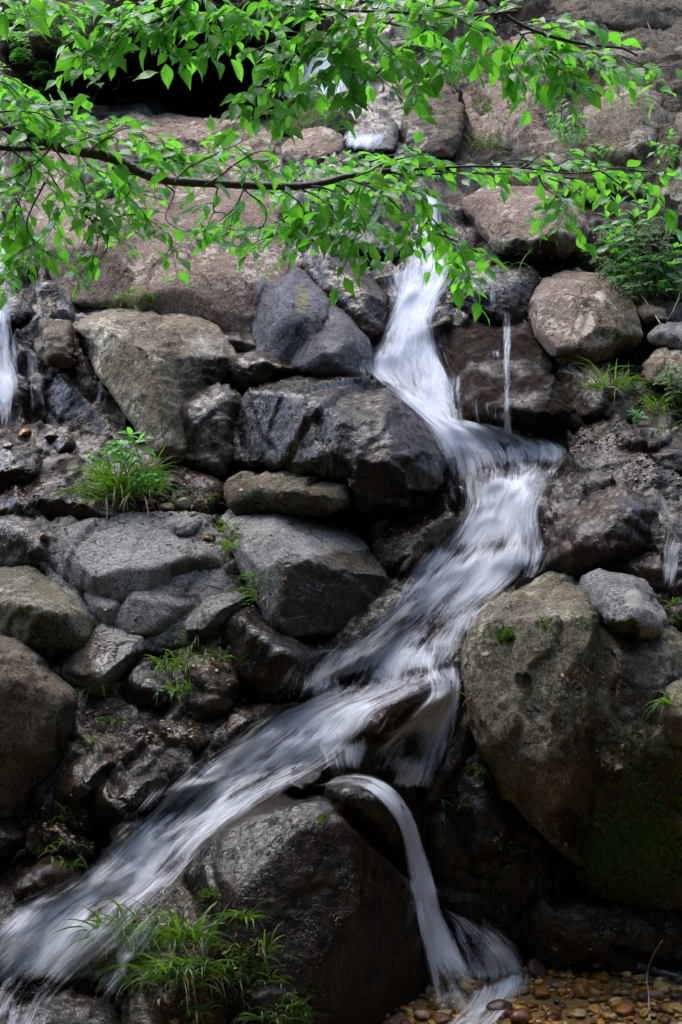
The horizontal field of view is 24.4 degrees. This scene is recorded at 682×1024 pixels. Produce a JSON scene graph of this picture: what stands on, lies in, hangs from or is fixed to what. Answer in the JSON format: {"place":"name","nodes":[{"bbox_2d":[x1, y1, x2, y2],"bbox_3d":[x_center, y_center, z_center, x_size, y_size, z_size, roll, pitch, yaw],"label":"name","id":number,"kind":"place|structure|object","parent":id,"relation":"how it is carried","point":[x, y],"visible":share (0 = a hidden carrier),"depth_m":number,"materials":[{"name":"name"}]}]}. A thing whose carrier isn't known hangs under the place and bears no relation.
{"place":"outdoors","nodes":[
{"label":"outdoors","id":0,"kind":"place"},
{"bbox_2d":[48,897,156,970],"bbox_3d":[-0.682,1.215,4.570,0.294,0.197,0.263,-5,8,-38],"label":"grass tuft","id":1,"kind":"object","parent":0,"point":[103,928],"visible":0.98,"depth_m":4.58,"materials":[{"name":"plant"}]},
{"bbox_2d":[88,948,129,985],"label":"stream water","id":2,"kind":"structure","parent":0,"point":[126,957],"depth_m":4.52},
{"bbox_2d":[1,420,556,1023],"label":"stream water","id":3,"kind":"structure","parent":0,"point":[507,498],"depth_m":5.25,"materials":[{"name":"liquid"}]},
{"bbox_2d":[0,0,681,1023],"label":"bedrock","id":4,"kind":"structure","parent":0,"point":[32,380],"depth_m":6.21,"materials":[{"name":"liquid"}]},
{"bbox_2d":[0,265,13,412],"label":"waterfall water","id":5,"kind":"structure","parent":4,"relation":"on","point":[6,387],"depth_m":6.86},
{"bbox_2d":[0,817,23,862],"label":"boulder","id":6,"kind":"object","parent":4,"relation":"on","point":[11,836],"visible":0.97,"depth_m":4.98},
{"bbox_2d":[0,280,35,330],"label":"boulder","id":7,"kind":"object","parent":4,"relation":"on","point":[18,311],"visible":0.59,"depth_m":7.02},
{"bbox_2d":[0,437,42,487],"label":"boulder","id":8,"kind":"object","parent":4,"relation":"on","point":[16,457],"visible":0.84,"depth_m":6.13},
{"bbox_2d":[0,633,78,818],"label":"boulder","id":9,"kind":"object","parent":4,"relation":"on","point":[38,704],"visible":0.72,"depth_m":5.04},
{"bbox_2d":[0,1,92,92],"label":"shrub","id":10,"kind":"object","parent":4,"relation":"on","point":[21,55],"visible":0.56,"depth_m":9.91,"materials":[{"name":"green plant"}]},
{"bbox_2d":[12,854,82,903],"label":"boulder","id":11,"kind":"object","parent":4,"relation":"on","point":[40,881],"visible":0.87,"depth_m":4.81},
{"bbox_2d":[0,565,95,659],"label":"boulder","id":12,"kind":"object","parent":4,"relation":"on","point":[36,604],"visible":0.89,"depth_m":5.40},
{"bbox_2d":[0,514,49,569],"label":"slab","id":13,"kind":"structure","parent":12,"relation":"on","point":[22,543],"depth_m":5.80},
{"bbox_2d":[32,317,77,368],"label":"boulder","id":14,"kind":"object","parent":4,"relation":"on","point":[53,343],"visible":0.93,"depth_m":6.74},
{"bbox_2d":[20,820,98,864],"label":"boulder","id":15,"kind":"object","parent":4,"relation":"on","point":[34,836],"visible":0.68,"depth_m":4.92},
{"bbox_2d":[0,989,121,1023],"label":"boulder","id":16,"kind":"object","parent":4,"relation":"on","point":[67,1006],"visible":1,"depth_m":4.49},
{"bbox_2d":[0,481,136,520],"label":"boulder","id":17,"kind":"object","parent":4,"relation":"on","point":[58,505],"visible":0.46,"depth_m":5.96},
{"bbox_2d":[44,366,93,424],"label":"boulder","id":18,"kind":"object","parent":4,"relation":"on","point":[67,398],"visible":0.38,"depth_m":6.69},
{"bbox_2d":[54,752,116,804],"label":"boulder","id":19,"kind":"object","parent":4,"relation":"on","point":[81,779],"visible":0.49,"depth_m":4.98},
{"bbox_2d":[55,624,144,696],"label":"slab","id":20,"kind":"structure","parent":4,"relation":"on","point":[101,665],"depth_m":5.35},
{"bbox_2d":[83,592,120,625],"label":"slab","id":21,"kind":"structure","parent":20,"relation":"on","point":[97,605],"depth_m":5.55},
{"bbox_2d":[78,903,136,963],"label":"boulder","id":22,"kind":"object","parent":4,"relation":"on","point":[111,909],"visible":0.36,"depth_m":4.62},
{"bbox_2d":[26,0,195,63],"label":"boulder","id":23,"kind":"object","parent":4,"relation":"on","point":[35,42],"visible":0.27,"depth_m":9.61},
{"bbox_2d":[0,420,225,518],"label":"rock shelf","id":24,"kind":"object","parent":4,"relation":"on","point":[201,482],"visible":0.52,"depth_m":6.16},
{"bbox_2d":[99,427,155,471],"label":"leafy plant","id":25,"kind":"object","parent":24,"relation":"on","point":[120,443],"visible":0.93,"depth_m":6.04,"materials":[{"name":"green plant"}]},
{"bbox_2d":[181,381,241,477],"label":"boulder","id":26,"kind":"object","parent":24,"relation":"on","point":[208,413],"visible":0.71,"depth_m":6.23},
{"bbox_2d":[44,432,183,529],"bbox_3d":[-0.866,-0.107,5.931,0.600,0.415,0.413,-2,6,-22],"label":"grass tuft","id":27,"kind":"object","parent":4,"relation":"on","point":[109,479],"visible":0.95,"depth_m":5.96,"materials":[{"name":"plant"}]},
{"bbox_2d":[81,940,167,998],"bbox_3d":[-0.612,1.321,4.579,0.232,0.188,0.364,-4,7,-30],"label":"grass tuft","id":28,"kind":"object","parent":4,"relation":"on","point":[113,964],"visible":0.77,"depth_m":4.54,"materials":[{"name":"plant"}]},
{"bbox_2d":[109,820,142,843],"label":"stone","id":29,"kind":"object","parent":4,"relation":"on","point":[121,831],"visible":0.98,"depth_m":4.91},
{"bbox_2d":[27,651,251,838],"bbox_3d":[-0.669,0.777,5.349,0.769,0.530,0.813,0,6,0],"label":"rock shelf","id":30,"kind":"object","parent":4,"relation":"on","point":[135,755],"visible":0.42,"depth_m":5.14,"materials":[{"name":"stone"}]},
{"bbox_2d":[86,770,173,828],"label":"boulder","id":31,"kind":"object","parent":30,"relation":"on","point":[110,803],"visible":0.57,"depth_m":4.96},
{"bbox_2d":[145,715,209,758],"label":"boulder","id":32,"kind":"object","parent":30,"relation":"on","point":[156,726],"visible":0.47,"depth_m":5.16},
{"bbox_2d":[148,630,239,661],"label":"grass tuft","id":33,"kind":"object","parent":30,"relation":"on","point":[195,644],"visible":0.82,"depth_m":5.47,"materials":[{"name":"plant"}]},
{"bbox_2d":[220,694,303,744],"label":"boulder","id":34,"kind":"object","parent":30,"relation":"on","point":[239,724],"visible":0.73,"depth_m":5.27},
{"bbox_2d":[92,43,193,102],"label":"boulder","id":35,"kind":"object","parent":4,"relation":"on","point":[153,87],"visible":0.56,"depth_m":10.88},
{"bbox_2d":[35,510,256,654],"bbox_3d":[-0.716,0.255,5.837,0.891,0.495,0.779,0,6,0],"label":"rock shelf","id":36,"kind":"object","parent":4,"relation":"on","point":[195,588],"visible":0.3,"depth_m":5.67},
{"bbox_2d":[49,516,234,602],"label":"slab","id":37,"kind":"structure","parent":36,"relation":"on","point":[120,561],"depth_m":5.69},
{"bbox_2d":[162,512,208,536],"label":"stone","id":38,"kind":"object","parent":37,"relation":"on","point":[182,526],"visible":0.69,"depth_m":5.83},
{"bbox_2d":[185,590,252,637],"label":"slab","id":39,"kind":"structure","parent":36,"relation":"on","point":[210,614],"depth_m":5.51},
{"bbox_2d":[113,589,189,635],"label":"slab","id":40,"kind":"structure","parent":4,"relation":"on","point":[158,611],"depth_m":5.51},
{"bbox_2d":[123,656,182,713],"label":"boulder","id":41,"kind":"object","parent":4,"relation":"on","point":[141,696],"visible":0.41,"depth_m":5.26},
{"bbox_2d":[18,168,288,332],"bbox_3d":[-0.990,-1.292,7.839,1.508,0.946,1.916,0,6,0],"label":"boulder","id":42,"kind":"object","parent":4,"relation":"on","point":[219,291],"visible":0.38,"depth_m":7.16,"materials":[{"name":"brown stone"}]},
{"bbox_2d":[21,112,287,222],"bbox_3d":[-0.970,-1.918,9.048,1.516,1.075,3.230,0,6,0],"label":"rock shelf","id":43,"kind":"object","parent":4,"relation":"on","point":[184,131],"visible":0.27,"depth_m":8.65,"materials":[{"name":"brown stone"}]},
{"bbox_2d":[73,308,236,465],"bbox_3d":[-0.802,-0.568,6.867,0.733,0.677,1.430,0,6,0],"label":"boulder","id":44,"kind":"object","parent":4,"relation":"on","point":[151,371],"visible":0.86,"depth_m":6.48,"materials":[{"name":"beige stone"}]},
{"bbox_2d":[101,870,228,1023],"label":"boulder","id":45,"kind":"object","parent":4,"relation":"on","point":[171,891],"visible":0.34,"depth_m":4.53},
{"bbox_2d":[97,943,242,1017],"bbox_3d":[-0.468,1.318,4.463,0.453,0.182,0.241,-2,6,-21],"label":"grass tuft","id":46,"kind":"object","parent":45,"relation":"on","point":[158,974],"visible":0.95,"depth_m":4.45,"materials":[{"name":"plant"}]},
{"bbox_2d":[131,901,242,977],"bbox_3d":[-0.438,1.219,4.551,0.352,0.241,0.290,0,6,0],"label":"grass tuft","id":47,"kind":"object","parent":45,"relation":"on","point":[181,940],"visible":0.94,"depth_m":4.56,"materials":[{"name":"plant"}]},
{"bbox_2d":[157,918,251,1003],"bbox_3d":[-0.388,1.309,4.469,0.267,0.276,0.222,-5,8,-40],"label":"grass tuft","id":48,"kind":"object","parent":45,"relation":"on","point":[218,969],"visible":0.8,"depth_m":4.50,"materials":[{"name":"plant"}]},
{"bbox_2d":[139,640,221,683],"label":"grass tuft","id":49,"kind":"object","parent":4,"relation":"on","point":[174,664],"visible":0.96,"depth_m":5.37,"materials":[{"name":"plant"}]},
{"bbox_2d":[174,639,251,723],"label":"rock","id":50,"kind":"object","parent":4,"relation":"on","point":[218,696],"depth_m":5.31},
{"bbox_2d":[192,0,294,48],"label":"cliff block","id":51,"kind":"structure","parent":4,"relation":"on","point":[254,42],"depth_m":9.84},
{"bbox_2d":[0,0,523,152],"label":"tree branch","id":52,"kind":"object","parent":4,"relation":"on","point":[350,69],"visible":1,"depth_m":3.59,"materials":[{"name":"green plant"}]},
{"bbox_2d":[227,349,300,390],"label":"boulder","id":53,"kind":"object","parent":4,"relation":"on","point":[254,367],"visible":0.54,"depth_m":6.52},
{"bbox_2d":[217,604,321,700],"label":"boulder","id":54,"kind":"object","parent":4,"relation":"on","point":[274,664],"visible":0.75,"depth_m":5.32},
{"bbox_2d":[223,470,353,516],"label":"boulder","id":55,"kind":"object","parent":4,"relation":"on","point":[302,496],"visible":0.92,"depth_m":5.87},
{"bbox_2d":[251,264,339,361],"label":"boulder","id":56,"kind":"object","parent":4,"relation":"on","point":[293,306],"visible":0.48,"depth_m":6.73,"materials":[{"name":"stone"}]},
{"bbox_2d":[221,509,388,641],"bbox_3d":[-0.138,0.224,5.968,0.625,0.509,1.188,0,6,0],"label":"boulder","id":57,"kind":"object","parent":4,"relation":"on","point":[335,581],"visible":0.77,"depth_m":5.55,"materials":[{"name":"stone"}]},
{"bbox_2d":[281,126,345,165],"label":"boulder","id":58,"kind":"object","parent":4,"relation":"on","point":[313,143],"visible":0.75,"depth_m":8.17,"materials":[{"name":"brown stone"}]},
{"bbox_2d":[280,99,356,135],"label":"boulder","id":59,"kind":"object","parent":4,"relation":"on","point":[315,121],"visible":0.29,"depth_m":8.65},
{"bbox_2d":[240,572,424,706],"bbox_3d":[-0.051,0.446,5.657,0.826,0.412,0.452,-3,7,-25],"label":"rock shelf","id":60,"kind":"object","parent":4,"relation":"on","point":[384,607],"visible":0.35,"depth_m":5.53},
{"bbox_2d":[290,305,375,376],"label":"boulder","id":61,"kind":"object","parent":4,"relation":"on","point":[339,344],"visible":0.66,"depth_m":6.53,"materials":[{"name":"stone"}]},
{"bbox_2d":[231,369,446,519],"bbox_3d":[-0.032,-0.301,6.466,0.922,0.584,1.386,0,6,0],"label":"boulder","id":62,"kind":"object","parent":4,"relation":"on","point":[372,440],"visible":0.91,"depth_m":5.98,"materials":[{"name":"stone"}]},
{"bbox_2d":[0,406,679,996],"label":"grit","id":63,"kind":"object","parent":4,"relation":"on","point":[56,828],"visible":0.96,"depth_m":5.71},
{"bbox_2d":[0,73,681,324],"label":"tree branch","id":64,"kind":"object","parent":4,"relation":"on","point":[70,140],"visible":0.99,"depth_m":3.96,"materials":[{"name":"green plant"}]},
{"bbox_2d":[416,0,681,140],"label":"tree branch","id":65,"kind":"object","parent":64,"relation":"on","point":[472,66],"visible":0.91,"depth_m":3.70,"materials":[{"name":"green plant"}]},
{"bbox_2d":[41,241,643,1019],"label":"leaf litter","id":66,"kind":"object","parent":4,"relation":"on","point":[235,947],"visible":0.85,"depth_m":5.03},
{"bbox_2d":[84,898,198,970],"bbox_3d":[-0.562,1.231,4.581,0.319,0.216,0.247,-4,7,-32],"label":"grass tuft","id":67,"kind":"object","parent":66,"relation":"on","point":[145,940],"visible":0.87,"depth_m":4.59,"materials":[{"name":"plant"}]},
{"bbox_2d":[300,243,392,342],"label":"boulder","id":68,"kind":"object","parent":4,"relation":"on","point":[367,310],"visible":0.69,"depth_m":6.96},
{"bbox_2d":[296,221,403,261],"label":"boulder","id":69,"kind":"object","parent":4,"relation":"on","point":[370,237],"visible":0.12,"depth_m":7.32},
{"bbox_2d":[342,117,399,153],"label":"boulder","id":70,"kind":"object","parent":4,"relation":"on","point":[387,129],"visible":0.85,"depth_m":8.20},
{"bbox_2d":[352,674,451,742],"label":"boulder","id":71,"kind":"object","parent":4,"relation":"on","point":[393,710],"visible":0.77,"depth_m":5.14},
{"bbox_2d":[370,509,456,577],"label":"boulder","id":72,"kind":"object","parent":4,"relation":"on","point":[394,557],"visible":0.87,"depth_m":5.82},
{"bbox_2d":[399,80,463,158],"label":"boulder","id":73,"kind":"object","parent":4,"relation":"on","point":[447,112],"visible":0.77,"depth_m":8.27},
{"bbox_2d":[419,704,476,808],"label":"boulder","id":74,"kind":"object","parent":4,"relation":"on","point":[447,765],"visible":0.69,"depth_m":5.22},
{"bbox_2d":[439,909,528,981],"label":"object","id":75,"kind":"object","parent":4,"relation":"on","point":[473,950],"visible":0.26,"depth_m":5.18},
{"bbox_2d":[444,750,530,880],"bbox_3d":[0.514,1.085,5.416,0.342,0.613,0.559,0,6,0],"label":"boulder","id":76,"kind":"object","parent":4,"relation":"on","point":[492,815],"visible":0.56,"depth_m":5.19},
{"bbox_2d":[445,257,540,325],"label":"boulder","id":77,"kind":"object","parent":4,"relation":"on","point":[511,293],"visible":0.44,"depth_m":6.85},
{"bbox_2d":[427,798,562,958],"bbox_3d":[0.552,1.202,5.401,0.560,0.805,0.480,0,6,0],"label":"rock shelf","id":78,"kind":"object","parent":4,"relation":"on","point":[462,896],"visible":0.49,"depth_m":5.22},
{"bbox_2d":[460,31,548,151],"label":"cliff block","id":79,"kind":"structure","parent":4,"relation":"on","point":[534,129],"depth_m":8.27,"materials":[{"name":"brown stone"}]},
{"bbox_2d":[438,318,585,441],"bbox_3d":[0.736,-0.591,6.758,0.642,0.551,1.252,0,6,0],"label":"boulder","id":80,"kind":"object","parent":4,"relation":"on","point":[476,358],"visible":0.71,"depth_m":6.37,"materials":[{"name":"stone"}]},
{"bbox_2d":[462,185,590,258],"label":"boulder","id":81,"kind":"object","parent":4,"relation":"on","point":[490,215],"visible":0.79,"depth_m":7.25,"materials":[{"name":"brown stone"}]},
{"bbox_2d":[499,165,619,197],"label":"cliff block","id":82,"kind":"structure","parent":4,"relation":"on","point":[516,181],"depth_m":7.68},
{"bbox_2d":[529,131,596,171],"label":"boulder","id":83,"kind":"object","parent":4,"relation":"on","point":[550,143],"visible":0.48,"depth_m":7.78,"materials":[{"name":"beige stone"}]},
{"bbox_2d":[544,99,593,148],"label":"fern","id":84,"kind":"object","parent":83,"relation":"on","point":[560,131],"visible":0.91,"depth_m":7.73,"materials":[{"name":"green plant"}]},
{"bbox_2d":[455,9,681,199],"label":"rock shelf","id":85,"kind":"object","parent":4,"relation":"on","point":[670,38],"visible":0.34,"depth_m":8.11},
{"bbox_2d":[456,0,681,31],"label":"cliff block","id":86,"kind":"structure","parent":4,"relation":"on","point":[622,15],"depth_m":8.54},
{"bbox_2d":[460,571,681,910],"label":"boulder","id":87,"kind":"object","parent":4,"relation":"on","point":[540,738],"visible":0.81,"depth_m":5.08,"materials":[{"name":"stone"}]},
{"bbox_2d":[527,270,642,365],"bbox_3d":[1.060,-0.863,6.960,0.516,0.427,1.091,0,6,0],"label":"boulder","id":88,"kind":"object","parent":4,"relation":"on","point":[572,321],"visible":0.94,"depth_m":6.55,"materials":[{"name":"brown stone"}]},
{"bbox_2d":[552,359,642,424],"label":"boulder","id":89,"kind":"object","parent":4,"relation":"on","point":[595,406],"visible":0.35,"depth_m":6.32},
{"bbox_2d":[518,889,681,975],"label":"boulder","id":90,"kind":"object","parent":4,"relation":"on","point":[546,919],"visible":0.62,"depth_m":5.21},
{"bbox_2d":[541,479,659,577],"bbox_3d":[0.955,0.012,5.962,0.470,0.422,1.045,0,6,0],"label":"boulder","id":91,"kind":"object","parent":4,"relation":"on","point":[608,527],"visible":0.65,"depth_m":5.55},
{"bbox_2d":[520,418,681,578],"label":"rock shelf","id":92,"kind":"object","parent":4,"relation":"on","point":[664,539],"visible":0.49,"depth_m":5.80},
{"bbox_2d":[564,357,653,404],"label":"grass tuft","id":93,"kind":"object","parent":4,"relation":"on","point":[604,380],"visible":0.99,"depth_m":6.27,"materials":[{"name":"plant"}]},
{"bbox_2d":[578,568,668,639],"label":"boulder","id":94,"kind":"object","parent":4,"relation":"on","point":[626,606],"visible":0.81,"depth_m":5.14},
{"bbox_2d":[592,194,655,285],"bbox_3d":[1.280,-1.196,7.025,0.252,0.421,0.470,3,7,29],"label":"leafy plant","id":95,"kind":"object","parent":4,"relation":"on","point":[636,213],"visible":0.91,"depth_m":6.93,"materials":[{"name":"green plant"}]},
{"bbox_2d":[583,84,668,164],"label":"boulder","id":96,"kind":"object","parent":4,"relation":"on","point":[629,132],"visible":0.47,"depth_m":7.71,"materials":[{"name":"beige stone"}]},
{"bbox_2d":[580,212,681,300],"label":"ivy","id":97,"kind":"object","parent":4,"relation":"on","point":[648,232],"visible":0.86,"depth_m":6.90,"materials":[{"name":"green plant"}]},
{"bbox_2d":[587,42,681,72],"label":"cliff block","id":98,"kind":"structure","parent":4,"relation":"on","point":[648,55],"depth_m":8.22,"materials":[{"name":"beige stone"}]},
{"bbox_2d":[589,432,681,476],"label":"boulder","id":99,"kind":"object","parent":4,"relation":"on","point":[668,456],"visible":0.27,"depth_m":5.87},
{"bbox_2d":[605,242,681,300],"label":"leafy plant","id":100,"kind":"object","parent":4,"relation":"on","point":[673,262],"visible":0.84,"depth_m":6.86,"materials":[{"name":"green plant"}]},
{"bbox_2d":[609,551,681,598],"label":"boulder","id":101,"kind":"object","parent":4,"relation":"on","point":[650,568],"visible":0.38,"depth_m":5.47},
{"bbox_2d":[634,376,681,435],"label":"grass tuft","id":102,"kind":"object","parent":4,"relation":"on","point":[657,403],"visible":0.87,"depth_m":6.24,"materials":[{"name":"plant"}]},
{"bbox_2d":[641,347,681,389],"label":"stone","id":103,"kind":"object","parent":4,"relation":"on","point":[656,362],"visible":0.79,"depth_m":6.37,"materials":[{"name":"beige stone"}]},
{"bbox_2d":[646,322,681,348],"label":"stone","id":104,"kind":"object","parent":103,"relation":"on","point":[668,335],"visible":0.94,"depth_m":6.49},
{"bbox_2d":[652,104,681,210],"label":"cliff block","id":105,"kind":"structure","parent":4,"relation":"on","point":[675,188],"depth_m":7.40,"materials":[{"name":"beige stone"}]},
{"bbox_2d":[660,679,681,746],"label":"boulder","id":106,"kind":"object","parent":4,"relation":"on","point":[670,714],"visible":0.73,"depth_m":4.92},
{"bbox_2d":[363,778,463,980],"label":"waterfall water","id":107,"kind":"structure","parent":0,"point":[439,943],"depth_m":5.08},
{"bbox_2d":[384,668,457,785],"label":"stream water","id":108,"kind":"structure","parent":0,"point":[436,722],"depth_m":5.25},
{"bbox_2d":[374,197,508,455],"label":"waterfall water","id":109,"kind":"structure","parent":0,"point":[403,360],"depth_m":6.68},
{"bbox_2d":[452,914,515,975],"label":"waterfall water","id":110,"kind":"structure","parent":0,"point":[501,953],"depth_m":5.13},
{"bbox_2d":[451,975,517,1023],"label":"stream water","id":111,"kind":"structure","parent":0,"point":[508,985],"depth_m":5.00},
{"bbox_2d":[383,965,681,1023],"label":"ground","id":112,"kind":"structure","parent":0,"point":[572,1003],"depth_m":5.00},
{"bbox_2d":[184,793,441,1023],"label":"boulder","id":113,"kind":"object","parent":112,"relation":"on","point":[341,910],"visible":0.81,"depth_m":4.71,"materials":[{"name":"stone"}]},
{"bbox_2d":[191,884,335,1023],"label":"grass","id":114,"kind":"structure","parent":113,"relation":"on","point":[229,975],"depth_m":4.51,"materials":[{"name":"green plant"}]},
{"bbox_2d":[283,765,323,794],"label":"stone","id":115,"kind":"object","parent":113,"relation":"on","point":[305,780],"visible":0.96,"depth_m":5.06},
{"bbox_2d":[322,772,405,850],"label":"boulder","id":116,"kind":"object","parent":113,"relation":"on","point":[368,814],"visible":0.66,"depth_m":4.93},
{"bbox_2d":[569,717,681,929],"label":"moss","id":117,"kind":"object","parent":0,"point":[629,862],"visible":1,"depth_m":5.10,"materials":[{"name":"green plant"}]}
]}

